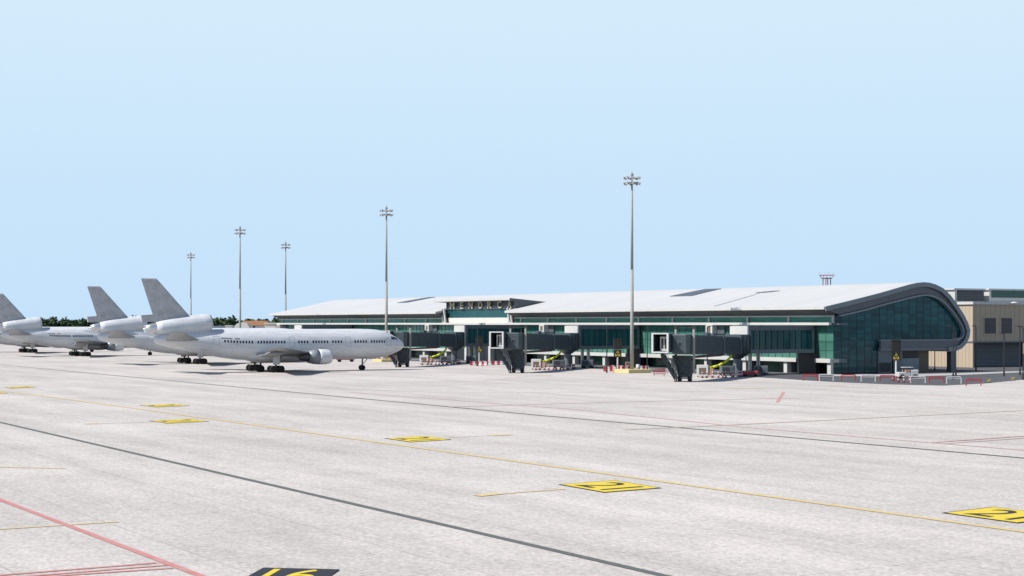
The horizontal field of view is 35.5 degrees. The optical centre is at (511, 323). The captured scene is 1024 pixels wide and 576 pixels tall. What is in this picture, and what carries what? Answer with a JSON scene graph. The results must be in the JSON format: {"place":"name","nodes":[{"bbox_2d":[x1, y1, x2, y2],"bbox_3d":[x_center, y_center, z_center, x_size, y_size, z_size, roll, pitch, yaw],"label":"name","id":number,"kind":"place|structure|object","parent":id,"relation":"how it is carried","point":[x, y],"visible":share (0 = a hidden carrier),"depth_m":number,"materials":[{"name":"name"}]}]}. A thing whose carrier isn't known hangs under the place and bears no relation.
{"place":"outdoors","nodes":[
{"label":"outdoors","id":0,"kind":"place"},
{"bbox_2d":[264,323,279,327],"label":"pale block","id":1,"kind":"structure","parent":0,"point":[270,325],"depth_m":626.00,"materials":[{"name":"white paint"}]},
{"bbox_2d":[336,359,354,361],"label":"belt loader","id":2,"kind":"object","parent":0,"point":[339,360],"visible":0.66,"depth_m":387.64,"materials":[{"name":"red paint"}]},
{"bbox_2d":[0,344,1023,575],"bbox_3d":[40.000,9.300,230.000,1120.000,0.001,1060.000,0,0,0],"label":"apron","id":3,"kind":"object","parent":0,"point":[206,523],"visible":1,"depth_m":100.61,"materials":[{"name":"concrete"}]},
{"bbox_2d":[6,386,32,387],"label":"stand number panel","id":4,"kind":"object","parent":3,"relation":"on","point":[20,387],"visible":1,"depth_m":232.01,"materials":[{"name":"yellow paint"}]},
{"bbox_2d":[13,467,65,468],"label":"lead in line","id":5,"kind":"object","parent":3,"relation":"on","point":[32,467],"visible":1,"depth_m":103.18,"materials":[{"name":"yellow paint"}]},
{"bbox_2d":[0,333,93,352],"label":"airliner","id":6,"kind":"object","parent":3,"relation":"on","point":[7,341],"visible":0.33,"depth_m":509.47,"materials":[{"name":"white paint"}]},
{"bbox_2d":[1,521,117,528],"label":"lead in line","id":7,"kind":"object","parent":3,"relation":"on","point":[57,525],"visible":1,"depth_m":73.54,"materials":[{"name":"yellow paint"}]},
{"bbox_2d":[0,294,151,355],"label":"airliner","id":8,"kind":"object","parent":3,"relation":"on","point":[16,324],"visible":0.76,"depth_m":451.36,"materials":[{"name":"white paint"}]},
{"bbox_2d":[0,562,155,575],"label":"red line","id":9,"kind":"object","parent":3,"relation":"on","point":[77,568],"visible":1,"depth_m":60.63,"materials":[{"name":"paint"}]},
{"bbox_2d":[27,565,166,575],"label":"red line","id":10,"kind":"object","parent":3,"relation":"on","point":[96,570],"visible":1,"depth_m":60.14,"materials":[{"name":"paint"}]},
{"bbox_2d":[0,498,205,575],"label":"red line","id":11,"kind":"object","parent":3,"relation":"on","point":[192,572],"visible":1,"depth_m":68.11,"materials":[{"name":"paint"}]},
{"bbox_2d":[51,567,171,575],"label":"red line","id":12,"kind":"object","parent":3,"relation":"on","point":[111,572],"visible":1,"depth_m":59.66,"materials":[{"name":"paint"}]},
{"bbox_2d":[142,404,187,406],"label":"stand number panel","id":13,"kind":"object","parent":3,"relation":"on","point":[164,405],"visible":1,"depth_m":181.02,"materials":[{"name":"yellow paint"}]},
{"bbox_2d":[153,419,206,422],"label":"stand number panel","id":14,"kind":"object","parent":3,"relation":"on","point":[178,421],"visible":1,"depth_m":151.57,"materials":[{"name":"yellow paint"}]},
{"bbox_2d":[83,286,284,363],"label":"airliner","id":15,"kind":"object","parent":3,"relation":"on","point":[116,325],"visible":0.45,"depth_m":362.19,"materials":[{"name":"white paint"}]},
{"bbox_2d":[187,253,194,314],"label":"floodlight mast","id":16,"kind":"object","parent":3,"relation":"on","point":[191,254],"visible":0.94,"depth_m":641.17,"materials":[{"name":"beige metal"}]},
{"bbox_2d":[234,227,245,327],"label":"floodlight mast","id":17,"kind":"object","parent":3,"relation":"on","point":[239,230],"visible":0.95,"depth_m":470.07,"materials":[{"name":"beige metal"}]},
{"bbox_2d":[234,322,250,327],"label":"white store","id":18,"kind":"structure","parent":3,"relation":"on","point":[245,325],"depth_m":697.00,"materials":[{"name":"paint"}]},
{"bbox_2d":[134,278,403,372],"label":"airliner","id":19,"kind":"object","parent":3,"relation":"on","point":[179,327],"visible":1,"depth_m":304.25,"materials":[{"name":"white paint"}]},
{"bbox_2d":[249,568,339,575],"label":"stand number panel","id":20,"kind":"object","parent":3,"relation":"on","point":[291,572],"visible":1,"depth_m":59.56,"materials":[{"name":"black paint"}]},
{"bbox_2d":[0,422,670,575],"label":"drain channel","id":21,"kind":"object","parent":3,"relation":"on","point":[526,543],"visible":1,"depth_m":77.37,"materials":[{"name":"metal"}]},
{"bbox_2d":[372,205,397,361],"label":"floodlight mast","id":22,"kind":"object","parent":3,"relation":"on","point":[386,359],"visible":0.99,"depth_m":389.70,"materials":[{"name":"beige metal"}]},
{"bbox_2d":[386,436,451,441],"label":"stand number panel","id":23,"kind":"object","parent":3,"relation":"on","point":[417,438],"visible":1,"depth_m":128.92,"materials":[{"name":"yellow paint"}]},
{"bbox_2d":[385,325,463,366],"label":"passenger bridge","id":24,"kind":"structure","parent":3,"relation":"on","point":[453,342],"depth_m":351.93,"materials":[{"name":"grey metal"}]},
{"bbox_2d":[420,355,432,363],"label":"air cabinet","id":25,"kind":"object","parent":3,"relation":"on","point":[424,358],"visible":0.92,"depth_m":364.36,"materials":[{"name":"white metal"}]},
{"bbox_2d":[440,356,450,363],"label":"ground power unit","id":26,"kind":"object","parent":3,"relation":"on","point":[445,358],"visible":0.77,"depth_m":371.18,"materials":[{"name":"metal"}]},
{"bbox_2d":[475,336,482,360],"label":"docking sign","id":27,"kind":"object","parent":3,"relation":"on","point":[480,340],"visible":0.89,"depth_m":369.54,"materials":[{"name":"black plastic"}]},
{"bbox_2d":[477,325,481,365],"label":"lamp post","id":28,"kind":"object","parent":3,"relation":"on","point":[477,344],"visible":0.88,"depth_m":350.86,"materials":[{"name":"grey metal"}]},
{"bbox_2d":[476,362,486,365],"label":"plastic barrier","id":29,"kind":"object","parent":3,"relation":"on","point":[482,363],"visible":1,"depth_m":352.72,"materials":[{"name":"red paint"}]},
{"bbox_2d":[476,493,501,495],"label":"lead in line","id":30,"kind":"object","parent":3,"relation":"on","point":[488,494],"visible":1,"depth_m":86.81,"materials":[{"name":"yellow paint"}]},
{"bbox_2d":[492,361,502,364],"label":"plastic barrier","id":31,"kind":"object","parent":3,"relation":"on","point":[497,362],"visible":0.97,"depth_m":359.61,"materials":[{"name":"red paint"}]},
{"bbox_2d":[0,390,1023,531],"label":"taxi line","id":32,"kind":"object","parent":3,"relation":"on","point":[602,473],"visible":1,"depth_m":96.44,"materials":[{"name":"yellow paint"}]},
{"bbox_2d":[7,365,1023,457],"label":"drain channel","id":33,"kind":"object","parent":3,"relation":"on","point":[596,420],"visible":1,"depth_m":149.38,"materials":[{"name":"metal"}]},
{"bbox_2d":[502,489,559,493],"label":"lead in line","id":34,"kind":"object","parent":3,"relation":"on","point":[531,491],"visible":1,"depth_m":88.43,"materials":[{"name":"yellow paint"}]},
{"bbox_2d":[489,326,578,372],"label":"passenger bridge","id":35,"kind":"structure","parent":3,"relation":"on","point":[566,345],"depth_m":302.69,"materials":[{"name":"grey metal"}]},
{"bbox_2d":[531,359,545,368],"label":"air cabinet","id":36,"kind":"object","parent":3,"relation":"on","point":[536,362],"visible":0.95,"depth_m":324.16,"materials":[{"name":"white metal"}]},
{"bbox_2d":[552,360,565,368],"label":"ground power unit","id":37,"kind":"object","parent":3,"relation":"on","point":[557,362],"visible":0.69,"depth_m":330.89,"materials":[{"name":"metal"}]},
{"bbox_2d":[606,326,608,372],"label":"lamp post","id":38,"kind":"object","parent":3,"relation":"on","point":[606,351],"visible":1,"depth_m":302.37,"materials":[{"name":"grey metal"}]},
{"bbox_2d":[558,480,659,491],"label":"stand number panel","id":39,"kind":"object","parent":3,"relation":"on","point":[608,486],"visible":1,"depth_m":91.01,"materials":[{"name":"yellow paint"}]},
{"bbox_2d":[603,367,615,370],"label":"plastic barrier","id":40,"kind":"object","parent":3,"relation":"on","point":[609,368],"visible":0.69,"depth_m":311.44,"materials":[{"name":"red paint"}]},
{"bbox_2d":[458,398,770,406],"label":"red line","id":41,"kind":"object","parent":3,"relation":"on","point":[598,402],"visible":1,"depth_m":187.95,"materials":[{"name":"paint"}]},
{"bbox_2d":[613,339,621,368],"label":"docking sign","id":42,"kind":"object","parent":3,"relation":"on","point":[617,343],"visible":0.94,"depth_m":313.44,"materials":[{"name":"black plastic"}]},
{"bbox_2d":[613,173,650,372],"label":"floodlight mast","id":43,"kind":"object","parent":3,"relation":"on","point":[631,369],"visible":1,"depth_m":302.19,"materials":[{"name":"beige metal"}]},
{"bbox_2d":[646,326,649,368],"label":"lamp post","id":44,"kind":"object","parent":3,"relation":"on","point":[647,347],"visible":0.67,"depth_m":304.84,"materials":[{"name":"grey metal"}]},
{"bbox_2d":[653,369,665,375],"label":"barrier fence","id":45,"kind":"object","parent":3,"relation":"on","point":[654,371],"visible":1,"depth_m":285.66,"materials":[{"name":"red paint"}]},
{"bbox_2d":[353,392,1021,449],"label":"red line","id":46,"kind":"object","parent":3,"relation":"on","point":[717,424],"visible":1,"depth_m":147.16,"materials":[{"name":"paint"}]},
{"bbox_2d":[651,326,750,381],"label":"passenger bridge","id":47,"kind":"structure","parent":3,"relation":"on","point":[736,348],"depth_m":256.94,"materials":[{"name":"grey metal"}]},
{"bbox_2d":[697,365,713,376],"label":"air cabinet","id":48,"kind":"object","parent":3,"relation":"on","point":[704,369],"visible":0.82,"depth_m":278.29,"materials":[{"name":"white metal"}]},
{"bbox_2d":[719,366,736,375],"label":"ground power unit","id":49,"kind":"object","parent":3,"relation":"on","point":[728,369],"visible":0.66,"depth_m":284.65,"materials":[{"name":"metal"}]},
{"bbox_2d":[776,392,784,401],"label":"red line","id":50,"kind":"object","parent":3,"relation":"on","point":[780,397],"visible":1,"depth_m":200.92,"materials":[{"name":"paint"}]},
{"bbox_2d":[802,374,817,380],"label":"hoop barrier","id":51,"kind":"object","parent":3,"relation":"on","point":[809,376],"visible":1,"depth_m":260.84,"materials":[{"name":"red metal"}]},
{"bbox_2d":[624,410,1023,429],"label":"lead in line","id":52,"kind":"object","parent":3,"relation":"on","point":[818,420],"visible":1,"depth_m":153.10,"materials":[{"name":"yellow paint"}]},
{"bbox_2d":[819,271,833,284],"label":"antenna tower","id":53,"kind":"structure","parent":3,"relation":"on","point":[832,275],"depth_m":449.43,"materials":[{"name":"white metal"}]},
{"bbox_2d":[965,378,981,385],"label":"hoop barrier","id":54,"kind":"object","parent":3,"relation":"on","point":[971,379],"visible":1,"depth_m":239.97,"materials":[{"name":"red metal"}]},
{"bbox_2d":[933,436,1019,442],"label":"red line","id":55,"kind":"object","parent":3,"relation":"on","point":[976,439],"visible":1,"depth_m":128.00,"materials":[{"name":"paint"}]},
{"bbox_2d":[941,438,1018,443],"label":"red line","id":56,"kind":"object","parent":3,"relation":"on","point":[985,440],"visible":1,"depth_m":126.85,"materials":[{"name":"paint"}]},
{"bbox_2d":[943,507,1023,522],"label":"stand number panel","id":57,"kind":"object","parent":3,"relation":"on","point":[1005,514],"visible":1,"depth_m":78.00,"materials":[{"name":"yellow paint"}]},
{"bbox_2d":[1017,326,1023,379],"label":"lamp post","id":58,"kind":"object","parent":3,"relation":"on","point":[1022,353],"visible":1,"depth_m":263.76,"materials":[{"name":"grey metal"}]},
{"bbox_2d":[0,0,1023,322],"label":"sky","id":59,"kind":"structure","parent":0,"point":[770,143],"materials":[{"name":"blue"}]},
{"bbox_2d":[370,357,1021,384],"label":"service road","id":60,"kind":"structure","parent":0,"point":[996,377],"depth_m":280.87,"materials":[{"name":"grey asphalt"},{"name":"painted markings"}]},
{"bbox_2d":[281,241,290,310],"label":"floodlight mast","id":61,"kind":"object","parent":60,"relation":"on","point":[285,244],"visible":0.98,"depth_m":558.32,"materials":[{"name":"beige metal"}]},
{"bbox_2d":[294,325,351,328],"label":"boarding corridor","id":62,"kind":"object","parent":60,"relation":"on","point":[322,326],"visible":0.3,"depth_m":461.19,"materials":[{"name":"teal"}]},
{"bbox_2d":[466,356,476,362],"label":"ground power unit","id":63,"kind":"object","parent":60,"relation":"on","point":[470,358],"visible":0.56,"depth_m":373.37,"materials":[{"name":"metal"}]},
{"bbox_2d":[454,325,521,355],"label":"boarding corridor","id":64,"kind":"object","parent":60,"relation":"on","point":[470,332],"visible":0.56,"depth_m":379.21,"materials":[{"name":"teal"}]},
{"bbox_2d":[581,360,596,367],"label":"ground power unit","id":65,"kind":"object","parent":60,"relation":"on","point":[587,363],"visible":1,"depth_m":332.94,"materials":[{"name":"metal"}]},
{"bbox_2d":[565,325,639,367],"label":"boarding corridor","id":66,"kind":"object","parent":60,"relation":"on","point":[592,336],"visible":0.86,"depth_m":338.79,"materials":[{"name":"teal"}]},
{"bbox_2d":[269,282,969,373],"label":"terminal building","id":67,"kind":"structure","parent":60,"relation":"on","point":[859,328],"depth_m":325.22,"materials":[{"name":"white paint"}]},
{"bbox_2d":[416,351,422,356],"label":"ground floor window","id":68,"kind":"structure","parent":67,"relation":"in","point":[418,353],"depth_m":434.60,"materials":[{"name":"green glass"}]},
{"bbox_2d":[437,351,444,357],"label":"ground floor window","id":69,"kind":"structure","parent":67,"relation":"in","point":[438,352],"depth_m":424.38,"materials":[{"name":"green glass"}]},
{"bbox_2d":[533,354,543,359],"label":"ground floor window","id":70,"kind":"structure","parent":67,"relation":"in","point":[535,356],"depth_m":382.41,"materials":[{"name":"green glass"}]},
{"bbox_2d":[590,356,602,363],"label":"ground floor window","id":71,"kind":"structure","parent":67,"relation":"in","point":[597,359],"depth_m":360.91,"materials":[{"name":"green glass"}]},
{"bbox_2d":[621,357,626,364],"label":"ground floor window","id":72,"kind":"structure","parent":67,"relation":"in","point":[623,359],"depth_m":352.29,"materials":[{"name":"green glass"}]},
{"bbox_2d":[654,358,665,366],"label":"ground floor window","id":73,"kind":"structure","parent":67,"relation":"in","point":[658,362],"depth_m":340.87,"materials":[{"name":"green glass"}]},
{"bbox_2d":[692,359,703,367],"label":"ground floor window","id":74,"kind":"structure","parent":67,"relation":"in","point":[697,361],"depth_m":329.42,"materials":[{"name":"green glass"}]},
{"bbox_2d":[725,360,742,369],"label":"ground floor window","id":75,"kind":"structure","parent":67,"relation":"in","point":[730,363],"depth_m":320.22,"materials":[{"name":"green glass"}]},
{"bbox_2d":[765,361,783,370],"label":"ground floor window","id":76,"kind":"structure","parent":67,"relation":"in","point":[772,366],"depth_m":308.78,"materials":[{"name":"green glass"}]},
{"bbox_2d":[741,371,756,376],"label":"baggage trailer","id":77,"kind":"object","parent":60,"relation":"on","point":[745,373],"visible":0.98,"depth_m":279.86,"materials":[{"name":"red paint"}]},
{"bbox_2d":[757,326,761,376],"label":"lamp post","id":78,"kind":"object","parent":60,"relation":"on","point":[758,352],"visible":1,"depth_m":279.61,"materials":[{"name":"grey metal"}]},
{"bbox_2d":[754,366,771,375],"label":"ground power unit","id":79,"kind":"object","parent":60,"relation":"on","point":[763,370],"visible":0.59,"depth_m":286.14,"materials":[{"name":"metal"}]},
{"bbox_2d":[730,325,814,374],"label":"boarding corridor","id":80,"kind":"object","parent":60,"relation":"on","point":[786,338],"visible":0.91,"depth_m":292.21,"materials":[{"name":"teal"}]},
{"bbox_2d":[819,374,833,380],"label":"hoop barrier","id":81,"kind":"object","parent":60,"relation":"on","point":[826,376],"visible":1,"depth_m":260.08,"materials":[{"name":"white metal"}]},
{"bbox_2d":[841,374,855,380],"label":"hoop barrier","id":82,"kind":"object","parent":60,"relation":"on","point":[848,376],"visible":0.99,"depth_m":259.00,"materials":[{"name":"metal"}]},
{"bbox_2d":[879,375,894,381],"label":"hoop barrier","id":83,"kind":"object","parent":60,"relation":"on","point":[886,377],"visible":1,"depth_m":255.08,"materials":[{"name":"metal"}]},
{"bbox_2d":[896,367,918,378],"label":"tow tractor","id":84,"kind":"object","parent":60,"relation":"on","point":[907,373],"visible":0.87,"depth_m":269.97,"materials":[{"name":"white metal"}]},
{"bbox_2d":[910,376,925,382],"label":"hoop barrier","id":85,"kind":"object","parent":60,"relation":"on","point":[917,378],"visible":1,"depth_m":250.95,"materials":[{"name":"white metal"}]},
{"bbox_2d":[833,371,1021,375],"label":"pavement","id":86,"kind":"structure","parent":60,"relation":"on","point":[941,374],"depth_m":291.46,"materials":[{"name":"grey concrete"}]},
{"bbox_2d":[891,340,900,374],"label":"docking sign","id":87,"kind":"object","parent":86,"relation":"on","point":[895,347],"visible":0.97,"depth_m":286.82,"materials":[{"name":"black plastic"}]},
{"bbox_2d":[928,376,943,382],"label":"hoop barrier","id":88,"kind":"object","parent":60,"relation":"on","point":[929,378],"visible":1,"depth_m":249.61,"materials":[{"name":"red metal"}]},
{"bbox_2d":[948,326,953,379],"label":"lamp post","id":89,"kind":"object","parent":60,"relation":"on","point":[953,352],"visible":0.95,"depth_m":263.74,"materials":[{"name":"grey metal"}]},
{"bbox_2d":[953,326,956,376],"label":"lamp post","id":90,"kind":"object","parent":60,"relation":"on","point":[955,352],"visible":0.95,"depth_m":279.64,"materials":[{"name":"grey metal"}]},
{"bbox_2d":[974,326,976,370],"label":"lamp post","id":91,"kind":"object","parent":60,"relation":"on","point":[975,359],"visible":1,"depth_m":312.57,"materials":[{"name":"grey metal"}]},
{"bbox_2d":[1000,333,1004,375],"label":"lamp post","id":92,"kind":"object","parent":60,"relation":"on","point":[1003,357],"visible":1,"depth_m":281.78,"materials":[{"name":"grey metal"}]},
{"bbox_2d":[1019,339,1020,374],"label":"lamp post","id":93,"kind":"object","parent":60,"relation":"on","point":[1019,356],"visible":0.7,"depth_m":288.34,"materials":[{"name":"grey metal"}]},
{"bbox_2d":[929,288,1023,367],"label":"beige building","id":94,"kind":"structure","parent":0,"point":[991,315],"depth_m":343.96,"materials":[{"name":"beige cladding panels"},{"name":"dark glass"},{"name":"grey metal"}]},
{"bbox_2d":[983,317,996,334],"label":"window","id":95,"kind":"structure","parent":94,"relation":"in","point":[989,323],"depth_m":340.75,"materials":[{"name":"black glass"}]},
{"bbox_2d":[1000,317,1012,334],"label":"window","id":96,"kind":"structure","parent":94,"relation":"in","point":[1006,323],"depth_m":343.38,"materials":[{"name":"black glass"}]},
{"label":"ground","id":97,"kind":"structure","parent":0,"visible":0},
{"bbox_2d":[40,315,279,326],"bbox_3d":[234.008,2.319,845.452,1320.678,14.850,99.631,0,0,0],"label":"tree line","id":98,"kind":"object","parent":97,"relation":"on","point":[52,321],"visible":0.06,"depth_m":829.31,"materials":[{"name":"green plant"}]},
{"bbox_2d":[243,321,270,327],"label":"tiled house","id":99,"kind":"structure","parent":97,"relation":"on","point":[257,324],"depth_m":715.40,"materials":[{"name":"orange tile"}]}
]}

